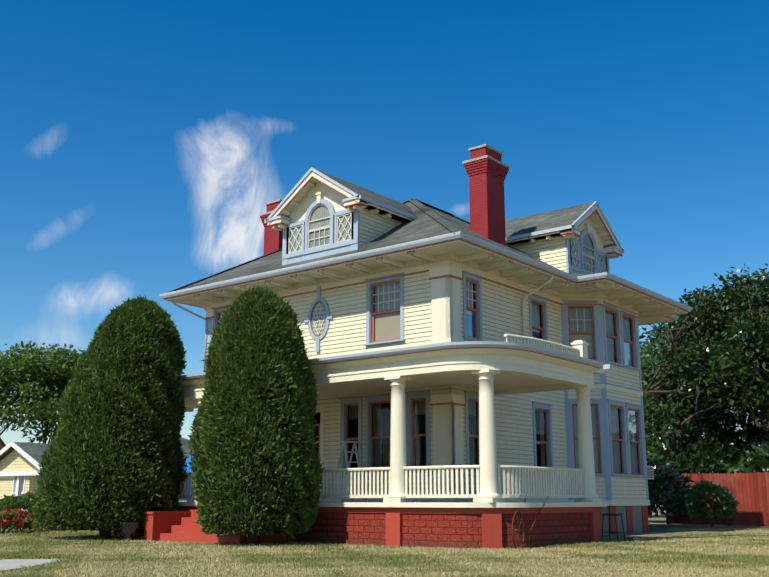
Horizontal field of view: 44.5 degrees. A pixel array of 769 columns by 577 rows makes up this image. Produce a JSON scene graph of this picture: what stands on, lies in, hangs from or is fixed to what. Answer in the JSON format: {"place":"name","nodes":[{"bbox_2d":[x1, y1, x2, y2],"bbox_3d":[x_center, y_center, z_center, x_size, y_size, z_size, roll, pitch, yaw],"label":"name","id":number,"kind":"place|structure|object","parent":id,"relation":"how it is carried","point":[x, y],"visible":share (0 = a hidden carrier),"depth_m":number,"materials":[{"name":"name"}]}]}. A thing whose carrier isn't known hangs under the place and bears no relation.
{"place":"outdoors","nodes":[
{"label":"outdoors","id":0,"kind":"place"},
{"bbox_2d":[0,0,768,445],"label":"sky","id":1,"kind":"structure","parent":0,"point":[144,144],"materials":[{"name":"blue"}]},
{"bbox_2d":[0,505,768,576],"bbox_3d":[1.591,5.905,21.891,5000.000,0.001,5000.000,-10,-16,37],"label":"ground","id":2,"kind":"structure","parent":0,"point":[656,523],"depth_m":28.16,"materials":[{"name":"green plant"}]},
{"bbox_2d":[0,508,33,526],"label":"flowers","id":3,"kind":"object","parent":2,"relation":"on","point":[16,519],"visible":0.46,"depth_m":26.87,"materials":[{"name":"red plant"}]},
{"bbox_2d":[0,508,36,532],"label":"shrub","id":4,"kind":"object","parent":2,"relation":"on","point":[12,525],"depth_m":26.97,"materials":[{"name":"green plant"}]},
{"bbox_2d":[0,491,39,530],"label":"green shrub","id":5,"kind":"object","parent":2,"relation":"on","point":[25,501],"depth_m":28.54,"materials":[{"name":"green plant"}]},
{"bbox_2d":[0,559,68,572],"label":"walk","id":6,"kind":"structure","parent":2,"relation":"on","point":[8,564],"depth_m":14.19,"materials":[{"name":"concrete"}]},
{"bbox_2d":[0,340,84,449],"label":"tree","id":7,"kind":"object","parent":2,"relation":"on","point":[48,368],"depth_m":58.87,"materials":[{"name":"green plant"}]},
{"bbox_2d":[0,437,191,510],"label":"neighboring house","id":8,"kind":"structure","parent":2,"relation":"on","point":[19,466],"depth_m":43.31,"materials":[{"name":"painted wood siding"},{"name":"shingle"},{"name":"glass"}]},
{"bbox_2d":[31,295,188,538],"bbox_3d":[-6.904,3.268,24.055,3.895,6.299,3.696,-10,-16,37],"label":"juniper","id":9,"kind":"object","parent":2,"relation":"on","point":[169,352],"depth_m":22.88,"materials":[{"name":"green plant"}]},
{"bbox_2d":[120,522,137,540],"bbox_3d":[-6.054,5.752,22.210,0.440,0.440,0.440,-10,-16,37],"label":"urn","id":10,"kind":"object","parent":2,"relation":"on","point":[128,531],"visible":0.85,"depth_m":22.08,"materials":[{"name":"grey stone"}]},
{"bbox_2d":[179,455,192,501],"bbox_3d":[-6.738,7.771,36.411,2.300,2.750,2.000,-10,-16,37],"label":"blue tarp","id":11,"kind":"object","parent":2,"relation":"on","point":[189,470],"depth_m":36.05,"materials":[{"name":"blue plastic"}]},
{"bbox_2d":[186,285,323,544],"bbox_3d":[-2.778,2.781,20.797,3.030,5.814,3.040,-10,-16,37],"label":"juniper","id":12,"kind":"object","parent":2,"relation":"on","point":[211,425],"depth_m":19.89,"materials":[{"name":"green plant"}]},
{"bbox_2d":[111,341,611,548],"bbox_3d":[-1.636,4.146,23.524,12.990,4.750,6.420,-10,-16,37],"label":"porch","id":13,"kind":"object","parent":2,"relation":"on","point":[489,371],"visible":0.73,"depth_m":20.15,"materials":[{"name":"white wood"}]},
{"bbox_2d":[328,441,366,501],"bbox_3d":[-0.921,4.537,23.270,0.795,1.484,0.590,-10,-16,37],"label":"step ladder","id":14,"kind":"object","parent":13,"relation":"on","point":[352,452],"visible":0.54,"depth_m":23.21,"materials":[{"name":"grey metal"}]},
{"bbox_2d":[504,334,588,358],"bbox_3d":[2.914,1.590,22.074,2.590,0.860,3.174,-10,-16,37],"label":"railing","id":15,"kind":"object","parent":13,"relation":"attached to","point":[578,348],"depth_m":21.55,"materials":[{"name":"white wood"}]},
{"bbox_2d":[159,144,692,534],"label":"house","id":16,"kind":"structure","parent":2,"relation":"on","point":[344,267],"depth_m":25.74,"materials":[{"name":"beige wood"}]},
{"bbox_2d":[647,466,653,478],"bbox_3d":[8.300,5.909,30.133,0.460,0.420,0.650,-10,-16,37],"label":"air conditioner","id":17,"kind":"object","parent":16,"relation":"attached to","point":[650,472],"visible":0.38,"depth_m":30.05,"materials":[{"name":"grey metal"}]},
{"bbox_2d":[512,496,547,548],"bbox_3d":[2.833,4.709,18.892,0.514,1.045,1.634,-6,-14,26],"label":"wheel plow","id":18,"kind":"object","parent":2,"relation":"on","point":[518,531],"visible":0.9,"depth_m":18.63,"materials":[{"name":"brown metal"}]},
{"bbox_2d":[601,513,625,540],"bbox_3d":[5.308,5.558,21.814,0.423,0.646,0.423,-10,-16,37],"label":"plant stand","id":19,"kind":"object","parent":2,"relation":"on","point":[611,514],"visible":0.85,"depth_m":21.76,"materials":[{"name":"black metal"}]},
{"bbox_2d":[646,455,697,515],"bbox_3d":[9.260,7.609,35.537,5.570,2.702,5.207,-10,-16,37],"label":"hedge","id":20,"kind":"object","parent":2,"relation":"on","point":[663,485],"depth_m":34.54,"materials":[{"name":"green plant"}]},
{"bbox_2d":[639,335,740,517],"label":"tree","id":21,"kind":"object","parent":2,"relation":"on","point":[644,383],"depth_m":50.93,"materials":[{"name":"green plant"}]},
{"bbox_2d":[626,534,768,540],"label":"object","id":22,"kind":"object","parent":2,"relation":"on","point":[646,538],"visible":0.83,"depth_m":21.96,"materials":[{"name":"grey concrete"}]},
{"bbox_2d":[645,429,753,506],"bbox_3d":[13.205,8.243,41.263,7.611,3.983,6.055,-10,-16,37],"label":"hedge","id":23,"kind":"object","parent":2,"relation":"on","point":[702,452],"depth_m":39.89,"materials":[{"name":"green plant"}]},
{"bbox_2d":[683,479,739,527],"bbox_3d":[11.546,7.601,33.276,1.870,1.715,1.738,-10,-16,37],"label":"bush","id":24,"kind":"object","parent":2,"relation":"on","point":[698,494],"depth_m":32.96,"materials":[{"name":"green plant"}]},
{"bbox_2d":[685,479,734,511],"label":"flowers","id":25,"kind":"object","parent":24,"relation":"on","point":[712,494],"visible":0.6,"depth_m":33.11,"materials":[{"name":"red plant"}]},
{"bbox_2d":[664,472,768,525],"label":"fence","id":26,"kind":"object","parent":2,"relation":"on","point":[751,494],"visible":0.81,"depth_m":35.33,"materials":[{"name":"red wood"}]},
{"bbox_2d":[730,436,768,486],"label":"hedge","id":27,"kind":"object","parent":2,"relation":"on","point":[757,461],"visible":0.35,"depth_m":37.51,"materials":[{"name":"green plant"}]},
{"bbox_2d":[639,263,768,448],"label":"magnolia","id":28,"kind":"object","parent":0,"point":[749,333],"depth_m":40.64,"materials":[{"name":"green plant"}]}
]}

